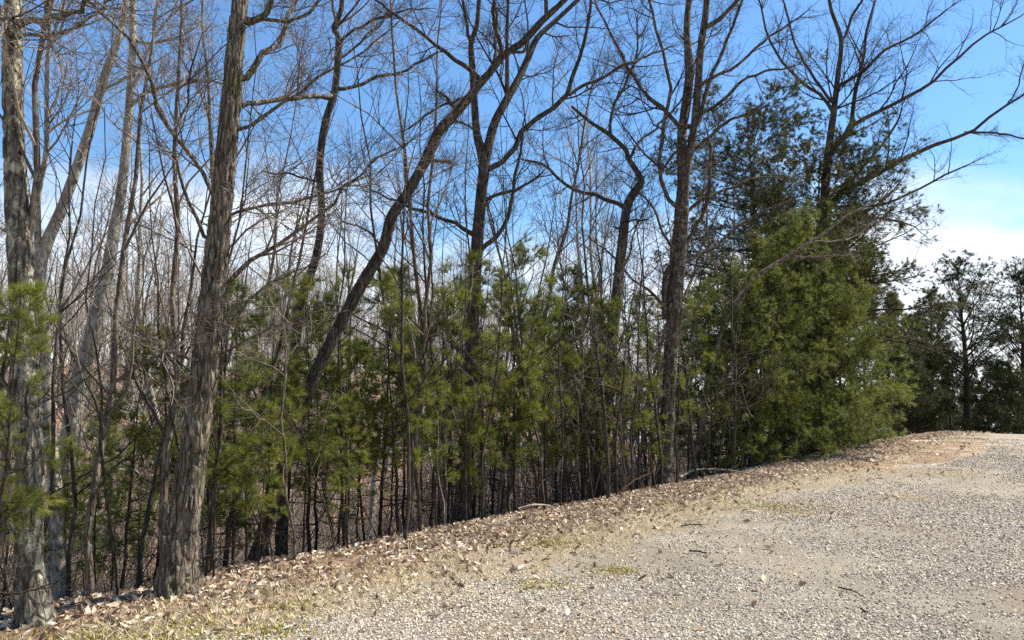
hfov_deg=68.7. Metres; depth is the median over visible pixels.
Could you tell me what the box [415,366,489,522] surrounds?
young pine
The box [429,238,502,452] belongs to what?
bare tree
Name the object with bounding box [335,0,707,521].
wide forked oak
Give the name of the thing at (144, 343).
sapling
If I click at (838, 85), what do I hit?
sweeping maple
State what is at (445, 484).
sapling
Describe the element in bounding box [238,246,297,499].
bare tree
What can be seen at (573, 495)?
undergrowth
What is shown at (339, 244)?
bare tree
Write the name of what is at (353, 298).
leaning oak
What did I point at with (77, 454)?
young pine
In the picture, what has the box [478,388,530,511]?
young pine
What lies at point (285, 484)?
sapling
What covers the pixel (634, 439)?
bare tree
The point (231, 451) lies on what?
young pine
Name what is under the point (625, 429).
sapling
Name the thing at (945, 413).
dark pine
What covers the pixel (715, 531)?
fallen stick
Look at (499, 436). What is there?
young pine
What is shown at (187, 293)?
bare tree
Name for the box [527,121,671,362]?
sapling
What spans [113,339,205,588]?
young pine
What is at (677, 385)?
sapling
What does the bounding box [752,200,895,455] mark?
dense pine
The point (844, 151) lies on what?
old pine
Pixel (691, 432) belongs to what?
sapling
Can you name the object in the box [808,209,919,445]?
dense pine
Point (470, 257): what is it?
young pine
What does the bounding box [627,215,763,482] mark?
sapling
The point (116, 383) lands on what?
bare tree
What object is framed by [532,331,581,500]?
sapling
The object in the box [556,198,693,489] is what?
sapling
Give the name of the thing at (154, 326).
bare tree
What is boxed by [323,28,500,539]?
sapling
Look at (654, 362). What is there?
sapling
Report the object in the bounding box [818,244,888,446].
dense pine
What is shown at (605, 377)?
sapling
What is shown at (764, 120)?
old pine
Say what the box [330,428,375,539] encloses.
sapling
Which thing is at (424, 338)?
sapling
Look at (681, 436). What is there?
bare tree
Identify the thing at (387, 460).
bare tree
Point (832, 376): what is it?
dense pine
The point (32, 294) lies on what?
young pine
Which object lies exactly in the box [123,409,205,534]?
sapling
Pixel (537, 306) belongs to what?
young pine
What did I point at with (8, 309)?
bare tree
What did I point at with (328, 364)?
bare tree
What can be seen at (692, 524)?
fallen stick
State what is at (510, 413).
bare tree
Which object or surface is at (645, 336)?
bare tree
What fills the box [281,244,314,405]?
bare tree
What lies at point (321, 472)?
sapling
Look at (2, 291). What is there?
bare tree
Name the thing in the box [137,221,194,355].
bare tree
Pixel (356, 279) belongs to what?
bare tree
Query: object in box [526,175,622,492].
sapling
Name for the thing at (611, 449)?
young pine
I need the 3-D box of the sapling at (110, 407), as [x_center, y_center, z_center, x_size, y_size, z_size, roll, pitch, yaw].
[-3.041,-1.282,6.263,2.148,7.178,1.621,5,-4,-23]
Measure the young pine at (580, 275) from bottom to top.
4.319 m
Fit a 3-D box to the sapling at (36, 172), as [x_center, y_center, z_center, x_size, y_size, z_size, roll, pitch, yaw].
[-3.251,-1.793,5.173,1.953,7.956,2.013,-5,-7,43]
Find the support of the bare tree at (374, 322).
on the forest floor
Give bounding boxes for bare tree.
[0,130,50,302]
[0,193,59,358]
[0,220,33,334]
[0,249,6,335]
[5,47,193,519]
[12,190,148,559]
[44,224,132,486]
[47,223,100,362]
[51,83,180,536]
[55,237,89,377]
[63,177,109,380]
[65,163,121,327]
[65,256,124,378]
[67,149,144,344]
[70,191,154,398]
[81,197,173,383]
[89,269,132,437]
[93,220,158,474]
[95,0,334,567]
[101,165,144,325]
[104,260,122,375]
[106,108,199,523]
[107,264,159,411]
[109,236,136,384]
[122,253,180,461]
[123,244,152,409]
[127,166,293,588]
[136,342,188,539]
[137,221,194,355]
[144,157,205,347]
[149,178,203,456]
[166,242,200,373]
[183,206,257,371]
[190,27,350,564]
[222,282,262,450]
[224,274,253,429]
[228,255,275,393]
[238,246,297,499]
[238,258,274,354]
[239,241,263,381]
[242,149,287,406]
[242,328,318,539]
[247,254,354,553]
[250,108,346,461]
[276,265,343,413]
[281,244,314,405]
[310,259,356,415]
[311,196,386,511]
[312,263,361,470]
[313,288,372,432]
[318,164,363,346]
[330,196,372,480]
[339,227,384,340]
[351,195,448,537]
[356,255,406,439]
[362,152,443,514]
[365,228,422,454]
[367,259,410,420]
[377,255,426,491]
[410,258,447,354]
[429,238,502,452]
[439,115,577,503]
[455,198,503,453]
[472,261,545,510]
[476,333,512,475]
[482,237,540,452]
[486,221,554,507]
[502,31,628,514]
[542,119,652,498]
[545,50,661,462]
[553,148,637,495]
[565,247,622,463]
[573,141,663,370]
[610,232,655,492]
[616,77,733,489]
[617,249,668,477]
[618,135,744,490]
[619,221,656,430]
[633,285,684,460]
[636,268,680,478]
[645,205,732,481]
[654,279,715,480]
[722,156,768,463]
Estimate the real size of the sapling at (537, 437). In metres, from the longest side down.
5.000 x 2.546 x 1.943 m
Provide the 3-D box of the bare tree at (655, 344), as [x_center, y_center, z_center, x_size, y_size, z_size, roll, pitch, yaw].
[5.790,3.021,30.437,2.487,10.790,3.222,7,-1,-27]
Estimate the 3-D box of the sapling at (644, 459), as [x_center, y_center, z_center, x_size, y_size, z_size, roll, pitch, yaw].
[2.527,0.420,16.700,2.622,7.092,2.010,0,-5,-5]
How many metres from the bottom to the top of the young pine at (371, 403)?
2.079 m
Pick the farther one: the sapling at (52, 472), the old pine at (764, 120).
the old pine at (764, 120)
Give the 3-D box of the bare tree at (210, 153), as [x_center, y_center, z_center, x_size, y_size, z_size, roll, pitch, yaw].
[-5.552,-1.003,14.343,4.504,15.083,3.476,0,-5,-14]
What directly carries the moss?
on the verge
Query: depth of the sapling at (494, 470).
11.79 m
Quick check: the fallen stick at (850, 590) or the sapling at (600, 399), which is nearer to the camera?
the fallen stick at (850, 590)
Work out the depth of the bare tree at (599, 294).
47.76 m
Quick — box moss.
[0,497,882,639]
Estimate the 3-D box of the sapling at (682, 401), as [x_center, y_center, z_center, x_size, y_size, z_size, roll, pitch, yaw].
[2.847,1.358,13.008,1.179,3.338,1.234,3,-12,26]
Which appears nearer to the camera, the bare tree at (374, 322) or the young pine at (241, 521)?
the young pine at (241, 521)
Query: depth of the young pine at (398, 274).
9.84 m
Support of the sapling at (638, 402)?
on the forest floor
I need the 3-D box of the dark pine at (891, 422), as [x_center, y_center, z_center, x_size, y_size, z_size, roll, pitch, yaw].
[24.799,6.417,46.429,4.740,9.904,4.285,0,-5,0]
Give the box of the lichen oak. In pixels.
[0,0,248,627]
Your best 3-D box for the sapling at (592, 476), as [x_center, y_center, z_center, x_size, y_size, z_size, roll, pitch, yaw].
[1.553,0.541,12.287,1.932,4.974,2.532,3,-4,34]
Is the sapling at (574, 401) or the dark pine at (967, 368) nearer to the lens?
the sapling at (574, 401)
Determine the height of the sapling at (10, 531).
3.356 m
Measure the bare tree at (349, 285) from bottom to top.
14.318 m
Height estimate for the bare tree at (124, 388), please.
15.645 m
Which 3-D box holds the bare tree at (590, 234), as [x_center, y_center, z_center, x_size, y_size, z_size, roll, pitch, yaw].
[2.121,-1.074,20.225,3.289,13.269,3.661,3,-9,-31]
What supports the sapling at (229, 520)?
on the forest floor
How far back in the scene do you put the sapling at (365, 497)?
11.70 m
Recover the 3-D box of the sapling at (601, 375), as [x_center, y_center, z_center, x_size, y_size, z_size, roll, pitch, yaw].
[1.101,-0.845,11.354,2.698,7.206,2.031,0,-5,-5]
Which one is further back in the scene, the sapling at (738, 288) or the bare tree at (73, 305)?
the bare tree at (73, 305)
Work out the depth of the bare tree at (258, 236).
21.07 m
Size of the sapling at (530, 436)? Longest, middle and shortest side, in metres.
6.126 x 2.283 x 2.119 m
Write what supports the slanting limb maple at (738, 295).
on the forest floor
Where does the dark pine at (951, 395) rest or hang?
on the forest floor
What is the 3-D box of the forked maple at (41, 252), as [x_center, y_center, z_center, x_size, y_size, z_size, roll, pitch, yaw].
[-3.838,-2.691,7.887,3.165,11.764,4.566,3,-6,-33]
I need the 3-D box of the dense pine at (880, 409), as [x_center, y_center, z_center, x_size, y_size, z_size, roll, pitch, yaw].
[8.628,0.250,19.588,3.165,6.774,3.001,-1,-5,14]
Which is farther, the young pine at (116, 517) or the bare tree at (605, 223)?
the bare tree at (605, 223)
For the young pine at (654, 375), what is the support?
on the forest floor
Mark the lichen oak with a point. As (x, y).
(29, 572)
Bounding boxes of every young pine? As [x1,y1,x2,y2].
[0,274,96,600]
[0,308,69,574]
[0,447,47,608]
[43,444,106,591]
[45,463,102,589]
[57,416,139,585]
[76,427,145,588]
[79,321,181,588]
[91,437,157,586]
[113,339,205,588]
[128,420,222,564]
[148,378,261,566]
[155,372,243,559]
[168,275,309,566]
[198,374,262,577]
[201,352,296,563]
[206,272,338,555]
[219,395,295,566]
[227,355,316,557]
[250,314,374,549]
[252,268,360,551]
[274,373,341,552]
[287,261,387,543]
[294,336,387,544]
[314,391,380,548]
[319,377,392,541]
[323,261,443,535]
[333,264,461,534]
[353,306,449,529]
[359,353,440,535]
[383,338,464,521]
[393,282,490,526]
[414,255,503,523]
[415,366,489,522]
[418,393,461,527]
[422,248,544,517]
[422,307,518,519]
[424,304,492,507]
[441,228,580,513]
[453,347,529,514]
[471,278,556,511]
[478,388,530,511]
[497,270,584,506]
[504,401,545,509]
[508,303,598,503]
[509,354,566,503]
[511,262,615,501]
[515,292,594,502]
[533,374,593,502]
[546,277,639,498]
[549,304,622,500]
[552,351,622,499]
[565,294,651,492]
[579,374,630,496]
[590,397,630,487]
[609,353,659,486]
[611,303,672,489]
[614,291,695,486]
[630,378,671,485]
[652,297,731,478]
[657,290,733,475]
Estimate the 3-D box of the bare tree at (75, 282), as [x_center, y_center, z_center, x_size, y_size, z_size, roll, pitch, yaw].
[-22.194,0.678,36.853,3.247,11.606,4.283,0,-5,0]
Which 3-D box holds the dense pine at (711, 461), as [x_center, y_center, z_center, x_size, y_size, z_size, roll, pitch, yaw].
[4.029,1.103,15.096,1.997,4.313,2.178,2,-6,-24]
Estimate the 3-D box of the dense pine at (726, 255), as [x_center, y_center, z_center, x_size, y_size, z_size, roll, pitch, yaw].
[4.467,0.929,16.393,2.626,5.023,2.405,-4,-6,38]
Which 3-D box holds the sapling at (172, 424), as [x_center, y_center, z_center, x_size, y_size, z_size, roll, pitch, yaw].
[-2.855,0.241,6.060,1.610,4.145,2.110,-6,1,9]
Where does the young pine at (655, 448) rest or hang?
on the forest floor
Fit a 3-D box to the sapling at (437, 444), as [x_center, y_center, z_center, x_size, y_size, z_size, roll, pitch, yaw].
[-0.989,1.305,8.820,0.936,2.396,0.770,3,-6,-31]
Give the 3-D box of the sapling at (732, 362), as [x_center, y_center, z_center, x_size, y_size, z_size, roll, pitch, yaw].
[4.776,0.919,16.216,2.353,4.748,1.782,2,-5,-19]
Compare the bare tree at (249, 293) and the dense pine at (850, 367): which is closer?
the dense pine at (850, 367)
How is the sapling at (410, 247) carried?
on the forest floor
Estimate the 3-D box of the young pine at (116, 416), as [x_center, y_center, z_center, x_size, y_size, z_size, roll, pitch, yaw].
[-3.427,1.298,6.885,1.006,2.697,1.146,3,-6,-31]
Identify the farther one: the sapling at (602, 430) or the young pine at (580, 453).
the young pine at (580, 453)
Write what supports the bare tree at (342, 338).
on the forest floor
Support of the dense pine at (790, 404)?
on the forest floor
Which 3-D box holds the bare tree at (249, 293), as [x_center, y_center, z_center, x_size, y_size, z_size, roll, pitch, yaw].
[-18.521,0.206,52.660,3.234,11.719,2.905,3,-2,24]
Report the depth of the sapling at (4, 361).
5.46 m
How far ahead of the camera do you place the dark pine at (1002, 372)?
37.70 m
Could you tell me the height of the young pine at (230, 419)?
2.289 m
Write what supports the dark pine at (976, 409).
on the forest floor
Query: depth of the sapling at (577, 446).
11.10 m
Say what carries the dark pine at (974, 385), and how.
on the forest floor
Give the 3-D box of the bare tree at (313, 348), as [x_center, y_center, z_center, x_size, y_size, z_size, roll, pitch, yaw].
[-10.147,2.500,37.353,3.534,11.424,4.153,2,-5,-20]
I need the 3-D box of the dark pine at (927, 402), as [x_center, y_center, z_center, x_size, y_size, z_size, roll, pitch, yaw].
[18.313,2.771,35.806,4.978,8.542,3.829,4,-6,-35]
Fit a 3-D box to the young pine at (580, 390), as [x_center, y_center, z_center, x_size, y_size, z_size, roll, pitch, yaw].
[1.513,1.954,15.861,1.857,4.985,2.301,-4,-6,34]
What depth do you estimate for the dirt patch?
17.30 m
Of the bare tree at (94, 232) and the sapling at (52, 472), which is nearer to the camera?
the sapling at (52, 472)
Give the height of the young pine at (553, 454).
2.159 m
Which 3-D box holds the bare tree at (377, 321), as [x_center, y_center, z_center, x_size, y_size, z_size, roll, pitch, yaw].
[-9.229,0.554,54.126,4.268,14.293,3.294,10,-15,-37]
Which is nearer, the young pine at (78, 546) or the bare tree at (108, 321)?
the young pine at (78, 546)
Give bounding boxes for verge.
[61,433,993,639]
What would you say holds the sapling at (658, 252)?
on the forest floor
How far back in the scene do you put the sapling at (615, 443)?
11.04 m
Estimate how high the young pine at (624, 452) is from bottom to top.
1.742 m
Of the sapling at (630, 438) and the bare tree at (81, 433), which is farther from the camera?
the bare tree at (81, 433)
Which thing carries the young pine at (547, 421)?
on the forest floor
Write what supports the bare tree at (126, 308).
on the forest floor
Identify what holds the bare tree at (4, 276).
on the forest floor
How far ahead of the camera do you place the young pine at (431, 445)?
9.29 m
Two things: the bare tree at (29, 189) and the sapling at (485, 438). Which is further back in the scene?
the bare tree at (29, 189)
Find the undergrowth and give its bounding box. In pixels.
[0,354,850,609]
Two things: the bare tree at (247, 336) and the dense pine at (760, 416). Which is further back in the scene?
the bare tree at (247, 336)
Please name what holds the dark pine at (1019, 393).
on the forest floor
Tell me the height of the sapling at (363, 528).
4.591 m
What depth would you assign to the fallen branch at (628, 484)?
10.82 m
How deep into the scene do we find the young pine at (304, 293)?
8.75 m
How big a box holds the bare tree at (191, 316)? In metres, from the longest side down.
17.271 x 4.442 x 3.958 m
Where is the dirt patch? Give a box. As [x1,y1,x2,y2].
[834,437,1003,470]
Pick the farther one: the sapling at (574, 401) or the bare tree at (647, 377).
the bare tree at (647, 377)
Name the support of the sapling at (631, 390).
on the forest floor
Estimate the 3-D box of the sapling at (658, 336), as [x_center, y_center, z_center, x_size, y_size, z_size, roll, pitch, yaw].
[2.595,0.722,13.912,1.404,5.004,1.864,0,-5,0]
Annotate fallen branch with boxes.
[518,504,558,510]
[619,468,654,492]
[679,462,773,477]
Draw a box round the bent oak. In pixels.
[494,0,691,499]
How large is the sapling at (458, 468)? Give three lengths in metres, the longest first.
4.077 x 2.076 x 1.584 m
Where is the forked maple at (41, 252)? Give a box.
[0,0,203,601]
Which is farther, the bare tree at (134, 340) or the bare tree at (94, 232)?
the bare tree at (94, 232)
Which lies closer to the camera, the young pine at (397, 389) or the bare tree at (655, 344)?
the young pine at (397, 389)
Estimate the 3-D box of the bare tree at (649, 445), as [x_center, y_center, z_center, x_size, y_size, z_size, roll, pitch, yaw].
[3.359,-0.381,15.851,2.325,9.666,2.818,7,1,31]
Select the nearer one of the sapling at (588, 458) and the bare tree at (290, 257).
the sapling at (588, 458)
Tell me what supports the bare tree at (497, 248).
on the forest floor
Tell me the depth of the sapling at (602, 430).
11.64 m
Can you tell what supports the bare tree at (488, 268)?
on the forest floor
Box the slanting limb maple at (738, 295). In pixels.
[669,131,899,478]
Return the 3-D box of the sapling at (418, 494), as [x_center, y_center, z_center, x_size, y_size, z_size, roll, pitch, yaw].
[-1.713,-0.780,8.812,2.291,6.635,1.920,3,-6,-30]
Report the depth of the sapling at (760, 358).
14.24 m
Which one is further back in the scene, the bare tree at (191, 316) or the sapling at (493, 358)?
the bare tree at (191, 316)
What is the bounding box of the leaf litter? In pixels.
[0,386,1021,639]
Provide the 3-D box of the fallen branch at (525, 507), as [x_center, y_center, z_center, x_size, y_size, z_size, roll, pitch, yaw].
[0.317,2.220,8.903,0.556,0.103,0.113,4,-6,-36]
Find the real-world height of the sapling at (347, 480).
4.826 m
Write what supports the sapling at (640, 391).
on the forest floor
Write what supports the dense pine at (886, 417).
on the forest floor
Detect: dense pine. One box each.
[658,270,758,474]
[673,251,784,469]
[699,203,839,461]
[700,229,837,461]
[704,256,795,467]
[729,223,852,456]
[732,230,865,452]
[744,199,868,458]
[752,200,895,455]
[784,225,890,449]
[804,203,914,450]
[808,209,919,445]
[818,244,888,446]
[838,240,921,438]
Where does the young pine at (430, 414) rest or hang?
on the forest floor
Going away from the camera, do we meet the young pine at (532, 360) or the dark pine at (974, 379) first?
the young pine at (532, 360)
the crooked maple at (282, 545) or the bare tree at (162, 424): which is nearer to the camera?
the crooked maple at (282, 545)
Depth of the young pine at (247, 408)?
6.96 m
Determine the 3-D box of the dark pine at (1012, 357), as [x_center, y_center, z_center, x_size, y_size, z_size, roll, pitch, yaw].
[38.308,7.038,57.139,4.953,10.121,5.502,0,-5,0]
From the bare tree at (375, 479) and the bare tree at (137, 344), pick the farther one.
the bare tree at (137, 344)
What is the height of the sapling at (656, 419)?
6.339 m
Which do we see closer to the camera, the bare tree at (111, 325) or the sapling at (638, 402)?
the sapling at (638, 402)
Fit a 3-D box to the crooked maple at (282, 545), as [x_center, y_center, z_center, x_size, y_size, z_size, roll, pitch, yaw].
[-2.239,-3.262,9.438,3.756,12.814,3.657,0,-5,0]
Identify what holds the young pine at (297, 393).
on the forest floor
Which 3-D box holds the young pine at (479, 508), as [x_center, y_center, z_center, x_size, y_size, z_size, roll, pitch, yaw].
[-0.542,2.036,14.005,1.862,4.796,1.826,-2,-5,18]
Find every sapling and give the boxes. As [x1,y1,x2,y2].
[0,0,151,564]
[0,0,261,598]
[0,14,192,539]
[0,20,204,594]
[0,50,131,446]
[0,151,96,446]
[0,242,98,545]
[2,45,188,596]
[65,105,281,485]
[67,0,347,563]
[70,0,301,530]
[70,194,198,518]
[88,9,406,577]
[92,118,300,572]
[93,29,311,587]
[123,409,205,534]
[145,245,269,518]
[173,116,349,561]
[176,296,296,556]
[203,0,418,569]
[246,278,346,550]
[269,117,437,545]
[276,10,489,531]
[277,0,509,524]
[287,343,333,537]
[299,240,391,520]
[300,213,443,540]
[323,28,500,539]
[327,386,377,537]
[328,120,457,528]
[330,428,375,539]
[340,60,523,526]
[348,0,497,530]
[354,180,518,518]
[374,114,503,505]
[384,70,542,518]
[396,337,474,525]
[398,185,555,521]
[401,215,522,522]
[405,208,499,513]
[407,137,568,518]
[418,259,530,523]
[432,167,606,509]
[433,238,521,469]
[437,90,603,508]
[453,153,564,514]
[485,125,606,514]
[503,193,626,505]
[505,48,682,498]
[516,160,645,498]
[518,275,606,494]
[523,232,617,500]
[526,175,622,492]
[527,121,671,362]
[529,307,600,502]
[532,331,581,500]
[536,202,650,498]
[555,224,644,491]
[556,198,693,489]
[561,208,672,495]
[566,196,621,490]
[571,119,695,484]
[571,161,736,491]
[571,245,665,491]
[574,212,668,486]
[576,274,675,497]
[584,295,653,499]
[584,348,629,490]
[593,278,673,496]
[603,276,669,488]
[614,342,648,471]
[617,132,714,477]
[617,315,661,474]
[623,232,688,468]
[626,317,702,475]
[627,165,709,474]
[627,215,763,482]
[632,290,700,455]
[633,308,713,436]
[640,288,682,447]
[641,359,696,479]
[653,309,713,483]
[661,130,797,472]
[681,267,767,476]
[683,278,762,475]
[690,259,799,467]
[696,307,744,459]
[698,194,770,465]
[700,276,774,473]
[708,331,757,472]
[729,300,792,470]
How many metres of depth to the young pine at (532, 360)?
10.35 m
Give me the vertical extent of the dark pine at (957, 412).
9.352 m
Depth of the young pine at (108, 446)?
7.28 m
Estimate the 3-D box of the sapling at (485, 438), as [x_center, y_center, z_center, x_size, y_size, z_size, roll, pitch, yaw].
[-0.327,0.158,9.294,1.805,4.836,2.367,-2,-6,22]
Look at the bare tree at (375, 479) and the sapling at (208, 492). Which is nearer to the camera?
the sapling at (208, 492)
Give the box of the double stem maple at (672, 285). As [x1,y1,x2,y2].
[554,0,845,484]
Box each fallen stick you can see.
[680,519,705,526]
[697,527,738,533]
[838,586,864,597]
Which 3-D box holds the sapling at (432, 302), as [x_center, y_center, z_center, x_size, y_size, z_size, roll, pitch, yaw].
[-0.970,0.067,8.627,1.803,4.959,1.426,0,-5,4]
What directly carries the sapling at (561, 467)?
on the forest floor
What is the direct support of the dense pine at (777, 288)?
on the forest floor
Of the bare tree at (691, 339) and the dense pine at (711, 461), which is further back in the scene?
the bare tree at (691, 339)
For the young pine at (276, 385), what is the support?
on the forest floor
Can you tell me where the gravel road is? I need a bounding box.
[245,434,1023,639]
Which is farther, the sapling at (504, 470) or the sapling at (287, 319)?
the sapling at (504, 470)
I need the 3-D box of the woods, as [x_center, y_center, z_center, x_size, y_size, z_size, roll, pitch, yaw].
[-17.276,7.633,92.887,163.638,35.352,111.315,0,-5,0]
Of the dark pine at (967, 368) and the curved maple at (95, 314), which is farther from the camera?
the dark pine at (967, 368)
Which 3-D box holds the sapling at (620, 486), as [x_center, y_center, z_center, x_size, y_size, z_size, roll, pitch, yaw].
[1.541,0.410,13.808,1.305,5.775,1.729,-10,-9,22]
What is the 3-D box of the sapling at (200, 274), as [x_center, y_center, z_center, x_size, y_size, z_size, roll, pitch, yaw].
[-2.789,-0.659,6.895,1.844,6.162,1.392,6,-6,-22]
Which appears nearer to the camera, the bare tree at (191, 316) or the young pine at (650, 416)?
the young pine at (650, 416)
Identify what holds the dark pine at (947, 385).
on the forest floor
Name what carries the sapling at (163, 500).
on the forest floor
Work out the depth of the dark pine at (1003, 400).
49.20 m
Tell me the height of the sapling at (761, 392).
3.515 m
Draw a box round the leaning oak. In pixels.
[247,0,755,561]
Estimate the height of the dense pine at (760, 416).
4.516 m
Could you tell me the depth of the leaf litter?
7.63 m
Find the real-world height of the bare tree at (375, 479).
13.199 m
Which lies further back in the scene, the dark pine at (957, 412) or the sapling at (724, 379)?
the dark pine at (957, 412)
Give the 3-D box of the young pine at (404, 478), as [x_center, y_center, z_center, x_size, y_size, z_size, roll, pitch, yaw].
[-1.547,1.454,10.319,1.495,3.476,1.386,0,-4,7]
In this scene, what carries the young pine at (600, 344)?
on the forest floor
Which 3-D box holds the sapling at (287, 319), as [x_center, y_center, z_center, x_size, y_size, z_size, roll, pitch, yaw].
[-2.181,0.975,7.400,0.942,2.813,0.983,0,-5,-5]
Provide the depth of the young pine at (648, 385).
12.48 m
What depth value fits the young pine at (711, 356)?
14.30 m
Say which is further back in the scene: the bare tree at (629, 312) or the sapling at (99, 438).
the bare tree at (629, 312)
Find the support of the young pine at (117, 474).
on the forest floor
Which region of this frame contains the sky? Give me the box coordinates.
[0,0,1023,450]
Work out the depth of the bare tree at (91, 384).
19.15 m
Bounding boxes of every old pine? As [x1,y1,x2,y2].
[620,45,895,463]
[684,91,971,449]
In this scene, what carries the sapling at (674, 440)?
on the forest floor
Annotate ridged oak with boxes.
[23,0,515,599]
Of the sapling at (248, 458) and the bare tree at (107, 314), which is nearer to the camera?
the sapling at (248, 458)
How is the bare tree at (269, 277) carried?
on the forest floor
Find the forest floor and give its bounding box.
[0,363,929,639]
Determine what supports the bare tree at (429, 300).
on the forest floor
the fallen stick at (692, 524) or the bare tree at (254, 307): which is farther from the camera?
the bare tree at (254, 307)
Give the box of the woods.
[0,200,800,461]
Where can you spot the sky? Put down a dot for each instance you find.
(987, 210)
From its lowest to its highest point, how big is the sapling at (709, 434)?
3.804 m
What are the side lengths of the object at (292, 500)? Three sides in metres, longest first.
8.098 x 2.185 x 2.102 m
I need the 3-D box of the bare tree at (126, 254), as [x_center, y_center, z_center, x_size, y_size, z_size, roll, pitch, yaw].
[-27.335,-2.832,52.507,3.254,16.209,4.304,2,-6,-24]
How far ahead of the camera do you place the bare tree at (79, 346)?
25.68 m
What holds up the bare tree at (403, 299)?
on the forest floor
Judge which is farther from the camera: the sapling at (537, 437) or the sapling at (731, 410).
the sapling at (731, 410)
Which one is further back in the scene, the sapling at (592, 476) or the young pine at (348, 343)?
the sapling at (592, 476)
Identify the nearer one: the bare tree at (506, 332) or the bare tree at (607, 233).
the bare tree at (607, 233)
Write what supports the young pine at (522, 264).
on the forest floor
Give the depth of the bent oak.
13.34 m
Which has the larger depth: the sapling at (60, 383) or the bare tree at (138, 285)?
the bare tree at (138, 285)
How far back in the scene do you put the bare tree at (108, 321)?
56.85 m
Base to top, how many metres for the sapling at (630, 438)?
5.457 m
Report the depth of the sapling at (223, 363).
11.59 m
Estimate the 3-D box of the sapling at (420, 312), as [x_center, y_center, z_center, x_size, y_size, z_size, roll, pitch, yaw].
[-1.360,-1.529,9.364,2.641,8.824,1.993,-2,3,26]
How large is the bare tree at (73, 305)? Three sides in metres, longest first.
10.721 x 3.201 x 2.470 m
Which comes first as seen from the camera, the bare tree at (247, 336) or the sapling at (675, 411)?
the sapling at (675, 411)
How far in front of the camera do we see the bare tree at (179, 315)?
36.48 m
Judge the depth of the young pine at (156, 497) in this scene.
10.72 m
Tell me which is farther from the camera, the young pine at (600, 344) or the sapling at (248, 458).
the young pine at (600, 344)
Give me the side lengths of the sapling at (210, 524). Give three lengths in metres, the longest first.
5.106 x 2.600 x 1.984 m
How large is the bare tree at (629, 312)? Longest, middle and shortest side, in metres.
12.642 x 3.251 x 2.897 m
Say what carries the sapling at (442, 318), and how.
on the forest floor
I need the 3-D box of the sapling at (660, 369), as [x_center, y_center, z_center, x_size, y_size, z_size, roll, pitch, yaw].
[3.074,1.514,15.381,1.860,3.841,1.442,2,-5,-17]
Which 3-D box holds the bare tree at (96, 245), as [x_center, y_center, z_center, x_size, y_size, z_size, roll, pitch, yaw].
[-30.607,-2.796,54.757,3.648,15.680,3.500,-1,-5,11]
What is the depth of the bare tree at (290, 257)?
37.52 m
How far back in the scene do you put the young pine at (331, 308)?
9.31 m
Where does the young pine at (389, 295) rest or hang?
on the forest floor
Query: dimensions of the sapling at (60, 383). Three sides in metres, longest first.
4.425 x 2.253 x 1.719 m
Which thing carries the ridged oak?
on the forest floor
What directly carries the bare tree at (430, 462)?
on the forest floor
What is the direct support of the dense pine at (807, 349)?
on the forest floor
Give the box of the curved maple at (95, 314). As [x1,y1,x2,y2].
[44,0,261,585]
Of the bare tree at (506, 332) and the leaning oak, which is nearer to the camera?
the leaning oak
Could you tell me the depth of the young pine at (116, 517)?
8.38 m
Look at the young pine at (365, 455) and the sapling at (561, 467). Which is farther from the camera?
the sapling at (561, 467)
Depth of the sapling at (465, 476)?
9.13 m
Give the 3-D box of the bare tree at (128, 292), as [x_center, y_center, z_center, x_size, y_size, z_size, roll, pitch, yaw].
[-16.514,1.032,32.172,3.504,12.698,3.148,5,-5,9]
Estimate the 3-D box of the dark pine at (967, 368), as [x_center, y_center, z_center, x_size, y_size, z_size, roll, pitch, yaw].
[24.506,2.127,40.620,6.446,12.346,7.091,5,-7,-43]
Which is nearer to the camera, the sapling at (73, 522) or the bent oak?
the sapling at (73, 522)
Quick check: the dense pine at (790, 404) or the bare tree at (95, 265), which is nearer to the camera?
the dense pine at (790, 404)
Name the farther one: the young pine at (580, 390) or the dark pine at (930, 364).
the dark pine at (930, 364)
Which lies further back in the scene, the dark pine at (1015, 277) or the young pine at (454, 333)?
the dark pine at (1015, 277)
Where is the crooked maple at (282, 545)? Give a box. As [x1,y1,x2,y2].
[248,0,480,558]
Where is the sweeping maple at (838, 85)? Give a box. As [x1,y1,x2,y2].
[753,0,1023,452]
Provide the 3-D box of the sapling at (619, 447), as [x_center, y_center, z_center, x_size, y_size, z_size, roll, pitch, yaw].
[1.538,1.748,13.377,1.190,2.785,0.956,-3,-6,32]
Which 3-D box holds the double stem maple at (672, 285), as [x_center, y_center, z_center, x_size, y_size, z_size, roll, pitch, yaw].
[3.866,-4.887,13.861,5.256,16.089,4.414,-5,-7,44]
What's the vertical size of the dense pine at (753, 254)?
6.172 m
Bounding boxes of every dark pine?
[855,291,951,435]
[877,376,925,436]
[889,310,956,434]
[894,285,974,433]
[899,249,1023,430]
[926,359,951,429]
[929,335,982,431]
[936,362,956,429]
[946,367,996,433]
[954,358,1023,433]
[959,379,993,427]
[961,254,1023,399]
[961,359,1020,433]
[990,370,1023,432]
[995,347,1022,430]
[995,373,1023,433]
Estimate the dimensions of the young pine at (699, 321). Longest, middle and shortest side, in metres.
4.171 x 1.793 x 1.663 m
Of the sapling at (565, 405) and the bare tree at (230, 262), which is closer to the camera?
the sapling at (565, 405)
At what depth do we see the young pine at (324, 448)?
7.96 m

